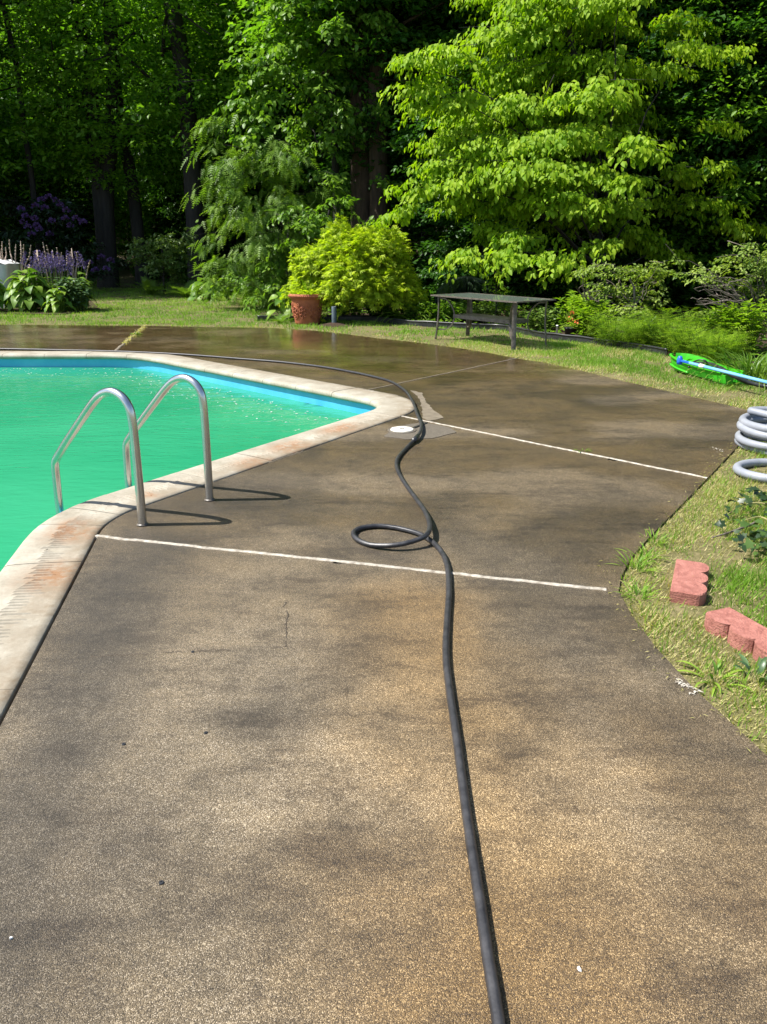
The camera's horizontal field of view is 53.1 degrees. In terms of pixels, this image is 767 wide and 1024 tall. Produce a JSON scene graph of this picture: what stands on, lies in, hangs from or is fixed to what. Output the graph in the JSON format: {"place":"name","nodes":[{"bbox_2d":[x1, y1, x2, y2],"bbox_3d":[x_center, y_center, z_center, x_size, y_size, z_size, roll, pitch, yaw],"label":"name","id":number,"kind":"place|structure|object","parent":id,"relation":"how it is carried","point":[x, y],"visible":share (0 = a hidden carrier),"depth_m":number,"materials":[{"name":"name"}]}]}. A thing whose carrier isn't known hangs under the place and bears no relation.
{"place":"outdoors","nodes":[
{"label":"outdoors","id":0,"kind":"place"},
{"bbox_2d":[0,367,358,571],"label":"water","id":1,"kind":"structure","parent":0,"point":[39,413],"depth_m":7.45,"materials":[{"name":"green liquid"}]},
{"bbox_2d":[0,359,375,413],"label":"pool wall","id":2,"kind":"structure","parent":0,"point":[339,404],"depth_m":9.93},
{"bbox_2d":[0,351,413,725],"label":"pool coping","id":3,"kind":"object","parent":2,"relation":"on","point":[40,571],"visible":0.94,"depth_m":4.63,"materials":[{"name":"beige concrete"}]},
{"bbox_2d":[0,3,766,753],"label":"ground","id":4,"kind":"structure","parent":0,"point":[670,553],"depth_m":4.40,"materials":[{"name":"green plant"}]},
{"bbox_2d":[0,6,26,197],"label":"forest tree","id":5,"kind":"object","parent":4,"relation":"on","point":[7,119],"visible":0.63,"depth_m":23.93,"materials":[{"name":"green plant"}]},
{"bbox_2d":[0,62,47,257],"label":"sapling","id":6,"kind":"object","parent":4,"relation":"on","point":[2,182],"visible":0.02,"depth_m":29.60,"materials":[{"name":"green plant"}]},
{"bbox_2d":[0,113,91,259],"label":"sapling","id":7,"kind":"object","parent":4,"relation":"on","point":[23,179],"visible":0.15,"depth_m":29.79,"materials":[{"name":"green plant"}]},
{"bbox_2d":[0,301,98,313],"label":"flower bed","id":8,"kind":"object","parent":4,"relation":"on","point":[91,303],"visible":0.16,"depth_m":17.57,"materials":[{"name":"brown soil"}]},
{"bbox_2d":[0,259,20,307],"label":"covered box","id":9,"kind":"object","parent":8,"relation":"on","point":[8,268],"visible":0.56,"depth_m":18.30,"materials":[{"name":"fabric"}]},
{"bbox_2d":[3,268,55,311],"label":"hosta","id":10,"kind":"object","parent":8,"relation":"on","point":[22,298],"visible":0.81,"depth_m":17.38,"materials":[{"name":"green plant"}]},
{"bbox_2d":[21,250,86,307],"bbox_3d":[-7.705,-5.410,17.944,1.502,1.345,1.078,0,20,0],"label":"salvia plant","id":11,"kind":"object","parent":8,"relation":"on","point":[49,263],"visible":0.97,"depth_m":17.82,"materials":[{"name":"purple plant"}]},
{"bbox_2d":[41,286,78,312],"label":"hosta","id":12,"kind":"object","parent":8,"relation":"on","point":[59,306],"visible":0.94,"depth_m":17.34,"materials":[{"name":"green plant"}]},
{"bbox_2d":[42,242,77,292],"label":"dry stalks","id":13,"kind":"object","parent":8,"relation":"on","point":[74,273],"visible":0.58,"depth_m":17.98,"materials":[{"name":"beige plant"}]},
{"bbox_2d":[54,276,92,310],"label":"leafy perennial","id":14,"kind":"object","parent":8,"relation":"on","point":[79,290],"visible":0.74,"depth_m":17.54,"materials":[{"name":"green plant"}]},
{"bbox_2d":[63,271,96,310],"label":"hosta","id":15,"kind":"object","parent":8,"relation":"on","point":[81,284],"visible":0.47,"depth_m":17.73,"materials":[{"name":"green plant"}]},
{"bbox_2d":[0,80,102,255],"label":"sapling","id":16,"kind":"object","parent":4,"relation":"on","point":[22,201],"visible":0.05,"depth_m":29.75,"materials":[{"name":"green plant"}]},
{"bbox_2d":[0,83,120,268],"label":"sapling","id":17,"kind":"object","parent":4,"relation":"on","point":[84,194],"visible":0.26,"depth_m":29.27,"materials":[{"name":"green plant"}]},
{"bbox_2d":[0,193,131,284],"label":"rhododendron","id":18,"kind":"object","parent":4,"relation":"on","point":[61,218],"visible":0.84,"depth_m":24.03,"materials":[{"name":"purple plant"}]},
{"bbox_2d":[0,0,143,279],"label":"forest tree","id":19,"kind":"object","parent":4,"relation":"on","point":[30,164],"visible":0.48,"depth_m":23.93,"materials":[{"name":"green plant"}]},
{"bbox_2d":[0,64,150,259],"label":"sapling","id":20,"kind":"object","parent":4,"relation":"on","point":[117,203],"visible":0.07,"depth_m":31.92,"materials":[{"name":"green plant"}]},
{"bbox_2d":[80,158,162,260],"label":"sapling","id":21,"kind":"object","parent":4,"relation":"on","point":[129,234],"visible":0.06,"depth_m":35.67,"materials":[{"name":"green plant"}]},
{"bbox_2d":[0,0,250,287],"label":"forest tree","id":22,"kind":"object","parent":4,"relation":"on","point":[104,212],"visible":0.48,"depth_m":23.98,"materials":[{"name":"green plant"}]},
{"bbox_2d":[0,0,269,284],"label":"forest tree","id":23,"kind":"object","parent":4,"relation":"on","point":[131,183],"visible":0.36,"depth_m":24.74,"materials":[{"name":"green plant"}]},
{"bbox_2d":[57,1,238,255],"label":"forest tree","id":24,"kind":"object","parent":4,"relation":"on","point":[156,229],"visible":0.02,"depth_m":32.36,"materials":[{"name":"green plant"}]},
{"bbox_2d":[117,275,185,294],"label":"fern","id":25,"kind":"object","parent":4,"relation":"on","point":[147,286],"visible":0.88,"depth_m":22.93,"materials":[{"name":"green plant"}]},
{"bbox_2d":[0,0,303,287],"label":"forest tree","id":26,"kind":"object","parent":4,"relation":"on","point":[186,119],"visible":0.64,"depth_m":22.92,"materials":[{"name":"green plant"}]},
{"bbox_2d":[125,227,201,294],"bbox_3d":[-6.677,-7.395,22.946,2.512,2.147,2.384,0,20,0],"label":"rounded shrub","id":27,"kind":"object","parent":4,"relation":"on","point":[161,261],"visible":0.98,"depth_m":22.67,"materials":[{"name":"green plant"}]},
{"bbox_2d":[98,23,257,248],"bbox_3d":[-8.608,-17.399,32.860,8.061,13.638,8.573,-2,20,-6],"label":"forest tree","id":28,"kind":"object","parent":4,"relation":"on","point":[150,206],"visible":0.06,"depth_m":32.59,"materials":[{"name":"green plant"}]},
{"bbox_2d":[150,279,225,296],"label":"fern","id":29,"kind":"object","parent":4,"relation":"on","point":[186,292],"visible":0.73,"depth_m":22.11,"materials":[{"name":"green plant"}]},
{"bbox_2d":[119,78,263,266],"bbox_3d":[-7.688,-13.200,30.951,6.429,7.670,6.202,2,20,6],"label":"sapling","id":30,"kind":"object","parent":4,"relation":"on","point":[159,223],"visible":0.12,"depth_m":30.42,"materials":[{"name":"green plant"}]},
{"bbox_2d":[102,46,281,261],"bbox_3d":[-7.668,-14.531,32.314,7.798,9.303,7.523,3,20,9],"label":"sapling","id":31,"kind":"object","parent":4,"relation":"on","point":[176,216],"visible":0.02,"depth_m":31.64,"materials":[{"name":"green plant"}]},
{"bbox_2d":[187,277,232,301],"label":"hosta","id":32,"kind":"object","parent":4,"relation":"on","point":[192,298],"visible":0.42,"depth_m":20.86,"materials":[{"name":"green plant"}]},
{"bbox_2d":[97,0,350,270],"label":"forest tree","id":33,"kind":"object","parent":4,"relation":"on","point":[205,67],"visible":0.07,"depth_m":26.87,"materials":[{"name":"green plant"}]},
{"bbox_2d":[201,211,295,312],"bbox_3d":[-2.544,-5.569,17.453,3.378,2.374,1.564,0,20,0],"label":"understory shrub","id":34,"kind":"object","parent":4,"relation":"on","point":[271,286],"visible":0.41,"depth_m":17.48,"materials":[{"name":"green plant"}]},
{"bbox_2d":[203,126,307,265],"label":"sapling","id":35,"kind":"object","parent":4,"relation":"on","point":[233,240],"visible":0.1,"depth_m":30.51,"materials":[{"name":"green plant"}]},
{"bbox_2d":[184,0,349,245],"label":"forest tree","id":36,"kind":"object","parent":4,"relation":"on","point":[221,17],"visible":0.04,"depth_m":27.86,"materials":[{"name":"green plant"}]},
{"bbox_2d":[181,105,363,308],"bbox_3d":[-2.562,-7.050,18.227,4.212,4.764,3.536,0,20,0],"label":"hemlock tree","id":37,"kind":"object","parent":4,"relation":"on","point":[281,204],"visible":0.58,"depth_m":17.85,"materials":[{"name":"green plant"}]},
{"bbox_2d":[215,85,350,261],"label":"sapling","id":38,"kind":"object","parent":4,"relation":"on","point":[263,198],"visible":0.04,"depth_m":29.02,"materials":[{"name":"green plant"}]},
{"bbox_2d":[288,293,323,324],"bbox_3d":[-1.503,-3.998,15.100,0.730,0.579,0.731,0,20,0],"label":"terracotta pot","id":39,"kind":"object","parent":4,"relation":"on","point":[306,309],"visible":0.98,"depth_m":14.88,"materials":[{"name":"ceramic"}]},
{"bbox_2d":[212,0,423,222],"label":"oak tree","id":40,"kind":"object","parent":4,"relation":"on","point":[336,110],"visible":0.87,"depth_m":18.33,"materials":[{"name":"green plant"}]},
{"bbox_2d":[221,1,435,241],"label":"forest tree","id":41,"kind":"object","parent":4,"relation":"on","point":[302,165],"visible":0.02,"depth_m":24.39,"materials":[{"name":"green plant"}]},
{"bbox_2d":[221,0,461,227],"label":"forest tree","id":42,"kind":"object","parent":4,"relation":"on","point":[359,187],"visible":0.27,"depth_m":18.99,"materials":[{"name":"green plant"}]},
{"bbox_2d":[263,0,477,232],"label":"forest tree","id":43,"kind":"object","parent":4,"relation":"on","point":[377,208],"visible":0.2,"depth_m":19.56,"materials":[{"name":"brown plant"}]},
{"bbox_2d":[0,325,766,1023],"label":"pool deck","id":44,"kind":"structure","parent":4,"relation":"on","point":[228,785],"depth_m":2.50,"materials":[{"name":"brown concrete"}]},
{"bbox_2d":[51,374,214,526],"bbox_3d":[-1.556,-0.080,4.815,0.817,1.534,0.603,11,22,29],"label":"pool ladder","id":45,"kind":"object","parent":44,"relation":"attached to","point":[135,425],"visible":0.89,"depth_m":4.62,"materials":[{"name":"metal"}]},
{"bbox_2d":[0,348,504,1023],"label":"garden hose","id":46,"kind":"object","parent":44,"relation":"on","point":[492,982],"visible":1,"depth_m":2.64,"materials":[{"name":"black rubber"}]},
{"bbox_2d":[1,324,765,761],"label":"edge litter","id":47,"kind":"object","parent":44,"relation":"on","point":[635,596],"visible":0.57,"depth_m":3.58,"materials":[{"name":"brown plant"}]},
{"bbox_2d":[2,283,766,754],"bbox_3d":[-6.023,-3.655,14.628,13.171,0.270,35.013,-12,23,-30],"label":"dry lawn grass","id":48,"kind":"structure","parent":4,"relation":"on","point":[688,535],"depth_m":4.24,"materials":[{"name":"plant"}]},
{"bbox_2d":[20,248,765,309],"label":"undergrowth","id":49,"kind":"object","parent":4,"relation":"on","point":[688,302],"visible":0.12,"depth_m":19.02,"materials":[{"name":"green plant"}]},
{"bbox_2d":[275,0,544,294],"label":"forest tree","id":50,"kind":"object","parent":4,"relation":"on","point":[396,177],"visible":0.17,"depth_m":18.82,"materials":[{"name":"green plant"}]},
{"bbox_2d":[387,19,534,294],"bbox_3d":[2.489,-9.569,21.858,6.169,7.629,6.395,-11,22,-28],"label":"sapling","id":51,"kind":"object","parent":4,"relation":"on","point":[417,229],"visible":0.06,"depth_m":21.29,"materials":[{"name":"green plant"}]},
{"bbox_2d":[257,315,667,355],"bbox_3d":[1.184,-3.291,13.899,8.332,0.182,1.515,14,24,35],"label":"lawn edging","id":52,"kind":"object","parent":4,"relation":"on","point":[585,339],"visible":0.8,"depth_m":14.14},
{"bbox_2d":[378,46,594,306],"bbox_3d":[2.386,-7.615,18.364,5.080,6.061,4.901,-2,20,-6],"label":"sapling","id":53,"kind":"object","parent":4,"relation":"on","point":[435,274],"visible":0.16,"depth_m":18.13,"materials":[{"name":"green plant"}]},
{"bbox_2d":[430,293,555,350],"bbox_3d":[1.700,-3.061,12.283,0.860,0.735,1.930,-14,24,-35],"label":"patio table","id":54,"kind":"object","parent":4,"relation":"on","point":[512,320],"visible":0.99,"depth_m":12.02,"materials":[{"name":"metal"}]},
{"bbox_2d":[260,307,766,373],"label":"flower bed","id":55,"kind":"object","parent":4,"relation":"on","point":[563,332],"visible":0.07,"depth_m":14.88,"materials":[{"name":"brown plant"}]},
{"bbox_2d":[266,284,293,319],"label":"hosta","id":56,"kind":"object","parent":55,"relation":"on","point":[283,309],"visible":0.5,"depth_m":15.70,"materials":[{"name":"green plant"}]},
{"bbox_2d":[266,195,407,309],"bbox_3d":[-0.943,-5.748,17.465,3.400,2.704,1.113,-7,21,-19],"label":"shade shrub","id":57,"kind":"object","parent":55,"relation":"on","point":[306,225],"visible":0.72,"depth_m":16.89,"materials":[{"name":"green plant"}]},
{"bbox_2d":[278,212,431,320],"bbox_3d":[-0.596,-4.840,15.373,3.230,2.194,2.286,0,20,0],"label":"shrub","id":58,"kind":"object","parent":55,"relation":"on","point":[344,262],"visible":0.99,"depth_m":15.00,"materials":[{"name":"green plant"}]},
{"bbox_2d":[373,305,452,323],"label":"daylily","id":59,"kind":"object","parent":55,"relation":"on","point":[417,316],"visible":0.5,"depth_m":15.25,"materials":[{"name":"green plant"}]},
{"bbox_2d":[399,300,442,319],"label":"leafy plant","id":60,"kind":"object","parent":55,"relation":"on","point":[414,314],"visible":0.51,"depth_m":15.39,"materials":[{"name":"green plant"}]},
{"bbox_2d":[425,299,466,321],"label":"leafy plant","id":61,"kind":"object","parent":55,"relation":"on","point":[457,309],"visible":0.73,"depth_m":15.16,"materials":[{"name":"green plant"}]},
{"bbox_2d":[435,276,494,311],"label":"weeping shrub","id":62,"kind":"object","parent":55,"relation":"on","point":[467,284],"visible":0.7,"depth_m":15.62,"materials":[{"name":"green plant"}]},
{"bbox_2d":[473,272,510,323],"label":"shrub","id":63,"kind":"object","parent":55,"relation":"on","point":[495,293],"visible":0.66,"depth_m":14.81,"materials":[{"name":"green plant"}]},
{"bbox_2d":[476,300,517,323],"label":"leafy plant","id":64,"kind":"object","parent":55,"relation":"on","point":[486,311],"visible":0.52,"depth_m":14.98,"materials":[{"name":"green plant"}]},
{"bbox_2d":[292,302,766,365],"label":"ground cover","id":65,"kind":"object","parent":55,"relation":"on","point":[753,352],"visible":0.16,"depth_m":14.79,"materials":[{"name":"green plant"}]},
{"bbox_2d":[522,306,560,330],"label":"leafy plant","id":66,"kind":"object","parent":55,"relation":"on","point":[532,324],"visible":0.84,"depth_m":13.72,"materials":[{"name":"green plant"}]},
{"bbox_2d":[366,0,766,310],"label":"dogwood tree","id":67,"kind":"object","parent":55,"relation":"on","point":[601,110],"visible":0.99,"depth_m":14.65,"materials":[{"name":"green plant"}]},
{"bbox_2d":[560,310,579,334],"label":"potted flower","id":68,"kind":"object","parent":55,"relation":"on","point":[569,330],"visible":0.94,"depth_m":12.74,"materials":[{"name":"green plant"}]},
{"bbox_2d":[555,290,593,331],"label":"leafy plant","id":69,"kind":"object","parent":55,"relation":"on","point":[573,305],"visible":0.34,"depth_m":13.41,"materials":[{"name":"green plant"}]},
{"bbox_2d":[567,297,611,337],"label":"leafy plant","id":70,"kind":"object","parent":55,"relation":"on","point":[593,306],"visible":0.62,"depth_m":12.63,"materials":[{"name":"green plant"}]},
{"bbox_2d":[574,301,617,337],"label":"leafy plant","id":71,"kind":"object","parent":55,"relation":"on","point":[582,314],"visible":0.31,"depth_m":12.65,"materials":[{"name":"green plant"}]},
{"bbox_2d":[583,310,661,347],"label":"feathery plant","id":72,"kind":"object","parent":55,"relation":"on","point":[615,339],"visible":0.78,"depth_m":11.85,"materials":[{"name":"green plant"}]},
{"bbox_2d":[570,260,680,332],"bbox_3d":[4.061,-3.451,12.846,1.968,1.456,1.733,0,20,0],"label":"rose shrub","id":73,"kind":"object","parent":55,"relation":"on","point":[591,269],"visible":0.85,"depth_m":12.90,"materials":[{"name":"green plant"}]},
{"bbox_2d":[615,318,675,347],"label":"feathery plant","id":74,"kind":"object","parent":55,"relation":"on","point":[641,340],"visible":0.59,"depth_m":11.44,"materials":[{"name":"green plant"}]},
{"bbox_2d":[626,305,718,353],"bbox_3d":[4.243,-2.688,11.219,1.466,0.709,1.320,11,22,27],"label":"feathery plant","id":75,"kind":"object","parent":55,"relation":"on","point":[660,332],"visible":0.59,"depth_m":11.18,"materials":[{"name":"green plant"}]},
{"bbox_2d":[659,317,745,356],"bbox_3d":[4.334,-2.376,10.575,1.139,0.596,1.126,13,23,31],"label":"feathery plant","id":76,"kind":"object","parent":55,"relation":"on","point":[680,347],"visible":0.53,"depth_m":10.51,"materials":[{"name":"green plant"}]},
{"bbox_2d":[665,232,766,345],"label":"rose shrub","id":77,"kind":"object","parent":55,"relation":"on","point":[748,279],"visible":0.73,"depth_m":10.77,"materials":[{"name":"green plant"}]},
{"bbox_2d":[680,324,759,365],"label":"feathery plant","id":78,"kind":"object","parent":55,"relation":"on","point":[724,344],"visible":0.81,"depth_m":9.72,"materials":[{"name":"green plant"}]},
{"bbox_2d":[682,347,766,384],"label":"grass clump","id":79,"kind":"object","parent":55,"relation":"on","point":[758,362],"visible":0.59,"depth_m":9.26,"materials":[{"name":"green plant"}]},
{"bbox_2d":[702,298,754,354],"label":"leafy plant","id":80,"kind":"object","parent":55,"relation":"on","point":[722,317],"visible":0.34,"depth_m":10.69,"materials":[{"name":"green plant"}]},
{"bbox_2d":[707,352,766,389],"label":"grass clump","id":81,"kind":"object","parent":55,"relation":"on","point":[754,370],"visible":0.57,"depth_m":8.78,"materials":[{"name":"green plant"}]},
{"bbox_2d":[712,297,766,357],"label":"leafy plant","id":82,"kind":"object","parent":55,"relation":"on","point":[754,314],"visible":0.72,"depth_m":10.43,"materials":[{"name":"green plant"}]},
{"bbox_2d":[408,0,660,304],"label":"sapling","id":83,"kind":"object","parent":4,"relation":"on","point":[452,39],"visible":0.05,"depth_m":18.39,"materials":[{"name":"green plant"}]},
{"bbox_2d":[371,0,713,283],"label":"forest tree","id":84,"kind":"object","parent":4,"relation":"on","point":[657,14],"visible":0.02,"depth_m":18.09,"materials":[{"name":"green plant"}]},
{"bbox_2d":[406,0,696,303],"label":"sapling","id":85,"kind":"object","parent":4,"relation":"on","point":[433,11],"visible":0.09,"depth_m":18.26,"materials":[{"name":"green plant"}]},
{"bbox_2d":[495,58,686,306],"bbox_3d":[4.807,-7.780,18.689,4.744,5.980,4.980,13,23,32],"label":"sapling","id":86,"kind":"object","parent":4,"relation":"on","point":[584,236],"visible":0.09,"depth_m":18.07,"materials":[{"name":"green plant"}]},
{"bbox_2d":[509,26,729,309],"bbox_3d":[5.294,-7.867,18.570,5.410,6.454,5.219,-16,25,-37],"label":"sapling","id":87,"kind":"object","parent":4,"relation":"on","point":[630,257],"visible":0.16,"depth_m":17.05,"materials":[{"name":"green plant"}]},
{"bbox_2d":[606,552,666,573],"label":"grass tuft","id":88,"kind":"object","parent":4,"relation":"on","point":[640,564],"visible":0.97,"depth_m":3.88,"materials":[{"name":"green plant"}]},
{"bbox_2d":[531,0,766,217],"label":"forest tree","id":89,"kind":"object","parent":4,"relation":"on","point":[721,24],"visible":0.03,"depth_m":17.12,"materials":[{"name":"green plant"}]},
{"bbox_2d":[580,0,766,305],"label":"sapling","id":90,"kind":"object","parent":4,"relation":"on","point":[740,164],"visible":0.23,"depth_m":16.54,"materials":[{"name":"green plant"}]},
{"bbox_2d":[587,0,766,306],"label":"sapling","id":91,"kind":"object","parent":4,"relation":"on","point":[757,90],"visible":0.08,"depth_m":17.11,"materials":[{"name":"green plant"}]},
{"bbox_2d":[603,0,766,307],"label":"sapling","id":92,"kind":"object","parent":4,"relation":"on","point":[728,96],"visible":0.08,"depth_m":17.11,"materials":[{"name":"green plant"}]},
{"bbox_2d":[609,0,766,310],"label":"sapling","id":93,"kind":"object","parent":4,"relation":"on","point":[732,111],"visible":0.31,"depth_m":16.62,"materials":[{"name":"green plant"}]},
{"bbox_2d":[669,559,708,605],"bbox_3d":[1.459,0.336,3.657,0.155,0.068,0.401,8,21,22],"label":"edging brick","id":94,"kind":"object","parent":4,"relation":"on","point":[689,584],"visible":0.99,"depth_m":3.57,"materials":[{"name":"red concrete"}]},
{"bbox_2d":[648,0,766,281],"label":"forest tree","id":95,"kind":"object","parent":4,"relation":"on","point":[733,41],"visible":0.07,"depth_m":16.93,"materials":[{"name":"green plant"}]},
{"bbox_2d":[669,353,747,383],"bbox_3d":[3.858,-1.739,9.265,0.394,0.194,1.244,-4,20,-12],"label":"net","id":96,"kind":"object","parent":4,"relation":"on","point":[715,375],"visible":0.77,"depth_m":9.16,"materials":[{"name":"green plastic"}]},
{"bbox_2d":[676,658,754,696],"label":"weed","id":97,"kind":"object","parent":4,"relation":"on","point":[715,669],"visible":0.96,"depth_m":2.92,"materials":[{"name":"green plant"}]},
{"bbox_2d":[677,356,766,383],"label":"pool pole","id":98,"kind":"object","parent":4,"relation":"on","point":[680,360],"visible":1,"depth_m":8.56,"materials":[{"name":"blue plastic"}]},
{"bbox_2d":[694,361,766,388],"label":"corrugated hose","id":99,"kind":"object","parent":4,"relation":"on","point":[746,381],"visible":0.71,"depth_m":8.56,"materials":[{"name":"plastic"}]},
{"bbox_2d":[704,607,766,666],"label":"edging brick","id":100,"kind":"object","parent":4,"relation":"on","point":[740,629],"visible":0.98,"depth_m":3.15,"materials":[{"name":"red concrete"}]},
{"bbox_2d":[708,0,766,296],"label":"sapling","id":101,"kind":"object","parent":4,"relation":"on","point":[752,150],"visible":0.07,"depth_m":17.84,"materials":[{"name":"green plant"}]},
{"bbox_2d":[714,486,766,555],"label":"vine cutting","id":102,"kind":"object","parent":4,"relation":"on","point":[753,535],"visible":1,"depth_m":4.26,"materials":[{"name":"green plant"}]},
{"bbox_2d":[733,406,766,482],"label":"vacuum hose","id":103,"kind":"object","parent":4,"relation":"on","point":[752,423],"visible":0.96,"depth_m":5.90,"materials":[{"name":"grey plastic"}]},
{"bbox_2d":[733,653,766,683],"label":"weed","id":104,"kind":"object","parent":4,"relation":"on","point":[761,663],"visible":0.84,"depth_m":2.93,"materials":[{"name":"green plant"}]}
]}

